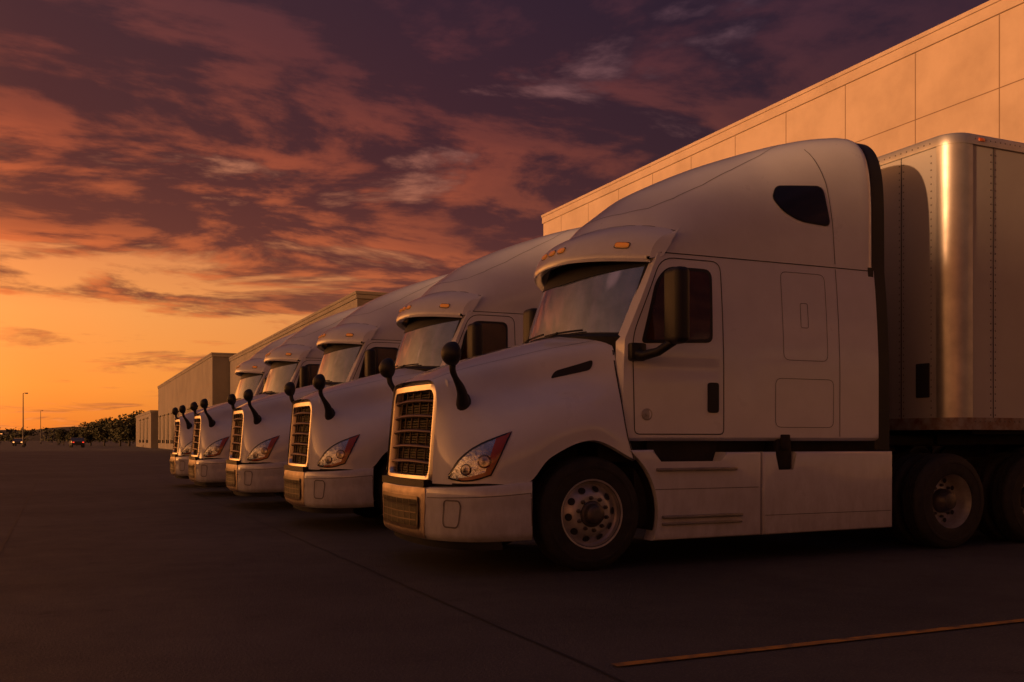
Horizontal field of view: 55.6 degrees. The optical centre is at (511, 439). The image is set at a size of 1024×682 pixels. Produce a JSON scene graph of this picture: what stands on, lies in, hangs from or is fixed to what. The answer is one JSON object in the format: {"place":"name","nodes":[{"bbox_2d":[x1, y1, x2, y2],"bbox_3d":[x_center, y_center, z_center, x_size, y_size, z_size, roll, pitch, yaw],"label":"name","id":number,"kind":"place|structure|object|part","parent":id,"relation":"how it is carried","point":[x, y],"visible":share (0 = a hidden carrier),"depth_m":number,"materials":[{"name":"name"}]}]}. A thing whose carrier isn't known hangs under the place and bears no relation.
{"place":"outdoors","nodes":[
{"label":"outdoors","id":0,"kind":"place"},
{"bbox_2d":[0,427,115,440],"bbox_3d":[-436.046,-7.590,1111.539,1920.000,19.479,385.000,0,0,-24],"label":"hills","id":1,"kind":"structure","parent":0,"point":[36,437],"depth_m":964.20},
{"bbox_2d":[135,410,157,447],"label":"warehouse","id":2,"kind":"structure","parent":0,"point":[147,429],"depth_m":140.09,"materials":[{"name":"concrete"}]},
{"bbox_2d":[140,419,147,438],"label":"dock doors","id":3,"kind":"structure","parent":2,"relation":"in","point":[147,419],"depth_m":148.05,"materials":[{"name":"grey metal"}]},
{"bbox_2d":[157,352,236,449],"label":"warehouse","id":4,"kind":"structure","parent":0,"point":[207,377],"depth_m":94.70,"materials":[{"name":"concrete"}]},
{"bbox_2d":[159,408,197,438],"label":"dock doors","id":5,"kind":"structure","parent":4,"relation":"in","point":[189,410],"depth_m":118.21,"materials":[{"name":"grey metal"}]},
{"bbox_2d":[229,291,386,394],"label":"warehouse","id":6,"kind":"structure","parent":0,"point":[354,299],"depth_m":55.52,"materials":[{"name":"concrete"}]},
{"bbox_2d":[0,0,988,429],"label":"sky","id":7,"kind":"structure","parent":0,"point":[182,182],"materials":[{"name":"orange"}]},
{"bbox_2d":[0,441,1023,681],"bbox_3d":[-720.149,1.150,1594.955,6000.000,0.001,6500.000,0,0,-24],"label":"ground","id":8,"kind":"structure","parent":0,"point":[220,595],"depth_m":7.00,"materials":[{"name":"grey asphalt"}]},
{"bbox_2d":[12,438,25,445],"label":"car","id":9,"kind":"object","parent":8,"relation":"on","point":[15,441],"visible":0.71,"depth_m":177.51,"materials":[{"name":"paint"}]},
{"bbox_2d":[21,393,27,446],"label":"street lamp","id":10,"kind":"object","parent":8,"relation":"on","point":[22,445],"visible":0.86,"depth_m":149.28,"materials":[{"name":"grey metal"}]},
{"bbox_2d":[40,410,42,443],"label":"street lamp","id":11,"kind":"object","parent":8,"relation":"on","point":[40,427],"visible":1,"depth_m":278.96,"materials":[{"name":"grey metal"}]},
{"bbox_2d":[55,428,70,444],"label":"tree","id":12,"kind":"object","parent":8,"relation":"on","point":[60,434],"visible":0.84,"depth_m":200.75,"materials":[{"name":"green plant"}]},
{"bbox_2d":[0,427,135,442],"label":"distant trees","id":13,"kind":"object","parent":8,"relation":"on","point":[12,435],"visible":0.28,"depth_m":401.29,"materials":[{"name":"green plant"}]},
{"bbox_2d":[64,426,86,445],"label":"tree","id":14,"kind":"object","parent":8,"relation":"on","point":[74,434],"visible":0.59,"depth_m":191.09,"materials":[{"name":"green plant"}]},
{"bbox_2d":[69,438,84,447],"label":"car","id":15,"kind":"object","parent":8,"relation":"on","point":[76,441],"visible":0.98,"depth_m":142.60,"materials":[{"name":"paint"}]},
{"bbox_2d":[77,421,99,445],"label":"tree","id":16,"kind":"object","parent":8,"relation":"on","point":[87,437],"visible":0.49,"depth_m":183.21,"materials":[{"name":"green plant"}]},
{"bbox_2d":[86,418,111,445],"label":"tree","id":17,"kind":"object","parent":8,"relation":"on","point":[98,431],"visible":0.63,"depth_m":178.07,"materials":[{"name":"green plant"}]},
{"bbox_2d":[101,417,131,445],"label":"tree","id":18,"kind":"object","parent":8,"relation":"on","point":[112,427],"visible":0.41,"depth_m":172.22,"materials":[{"name":"green plant"}]},
{"bbox_2d":[114,410,143,445],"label":"tree","id":19,"kind":"object","parent":8,"relation":"on","point":[128,429],"visible":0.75,"depth_m":170.23,"materials":[{"name":"green plant"}]},
{"bbox_2d":[122,414,135,443],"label":"tree","id":20,"kind":"object","parent":8,"relation":"on","point":[134,439],"visible":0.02,"depth_m":175.03,"materials":[{"name":"green plant"}]},
{"bbox_2d":[170,332,296,483],"bbox_3d":[-4.654,-1.026,25.823,8.371,4.363,3.200,0,0,-24],"label":"semi truck","id":21,"kind":"object","parent":8,"relation":"on","point":[252,372],"visible":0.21,"depth_m":24.00,"materials":[{"name":"white paint"}]},
{"bbox_2d":[188,306,360,493],"bbox_3d":[-2.981,-1.026,22.189,8.371,4.363,3.200,0,0,-24],"label":"semi truck","id":22,"kind":"object","parent":8,"relation":"on","point":[295,358],"visible":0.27,"depth_m":20.36,"materials":[{"name":"white paint"}]},
{"bbox_3d":[-4.674,-1.231,21.425,0.762,0.719,2.365,0,0,-24],"label":"door window frame","id":23,"kind":"part","parent":22,"relation":"part of","materials":[{"name":"black plastic"}]},
{"bbox_3d":[-4.671,-1.231,21.426,0.695,0.659,2.370,0,0,-24],"label":"door window glass","id":24,"kind":"part","parent":22,"relation":"part of","materials":[{"name":"black glass"}]},
{"bbox_2d":[0,448,625,681],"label":"pavement joints","id":25,"kind":"object","parent":8,"relation":"on","point":[16,520],"visible":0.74,"depth_m":8.08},
{"bbox_2d":[225,274,447,498],"bbox_3d":[-1.070,-1.026,18.444,8.371,4.363,3.200,0,0,-24],"label":"semi truck","id":26,"kind":"object","parent":8,"relation":"on","point":[365,339],"visible":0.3,"depth_m":16.61,"materials":[{"name":"white paint"}]},
{"bbox_3d":[-2.764,-1.231,17.679,0.762,0.719,2.365,0,0,-24],"label":"door window frame","id":27,"kind":"part","parent":26,"relation":"part of","materials":[{"name":"black plastic"}]},
{"bbox_3d":[-2.760,-1.231,17.681,0.695,0.659,2.370,0,0,-24],"label":"door window glass","id":28,"kind":"part","parent":26,"relation":"part of","materials":[{"name":"black glass"}]},
{"bbox_2d":[283,227,580,516],"bbox_3d":[0.818,-1.026,14.797,8.371,4.363,3.200,0,0,-24],"label":"semi truck","id":29,"kind":"object","parent":8,"relation":"on","point":[338,447],"visible":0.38,"depth_m":12.99,"materials":[{"name":"white paint"}]},
{"bbox_3d":[-0.873,-1.231,14.034,0.695,0.659,2.370,0,0,-24],"label":"door window glass","id":30,"kind":"part","parent":29,"relation":"part of","materials":[{"name":"black glass"}]},
{"bbox_3d":[-0.876,-1.231,14.033,0.762,0.719,2.365,0,0,-24],"label":"door window frame","id":31,"kind":"part","parent":29,"relation":"part of","materials":[{"name":"black plastic"}]},
{"bbox_2d":[379,138,1023,570],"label":"semi truck","id":32,"kind":"object","parent":8,"relation":"on","point":[701,352],"visible":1,"depth_m":9.16,"materials":[{"name":"white paint"}]},
{"bbox_3d":[1.049,-1.231,9.964,0.762,0.719,2.365,0,0,-24],"label":"door window frame","id":33,"kind":"part","parent":32,"relation":"part of","materials":[{"name":"black plastic"}]},
{"bbox_3d":[1.052,-1.231,9.966,0.695,0.659,2.370,0,0,-24],"label":"door window glass","id":34,"kind":"part","parent":32,"relation":"part of","materials":[{"name":"black glass"}]},
{"bbox_3d":[2.391,-2.320,10.571,0.640,0.373,2.282,0,0,-24],"label":"sleeper window","id":35,"kind":"part","parent":32,"relation":"part of","materials":[{"name":"black glass"}]},
{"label":"locker doors","id":36,"kind":"part","parent":32,"relation":"part of","materials":[{"name":"white metal"}]},
{"bbox_2d":[611,618,1023,665],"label":"parking bay lines","id":37,"kind":"object","parent":8,"relation":"on","point":[800,644],"visible":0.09,"depth_m":5.45,"materials":[{"name":"yellow paint"}]},
{"bbox_2d":[541,0,1023,453],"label":"warehouse","id":38,"kind":"structure","parent":0,"point":[963,72],"depth_m":31.71,"materials":[{"name":"concrete"}]},
{"bbox_2d":[877,132,1023,456],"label":"semi trailer","id":39,"kind":"object","parent":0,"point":[954,241],"visible":0.61,"depth_m":10.44,"materials":[{"name":"metal"}]}
]}

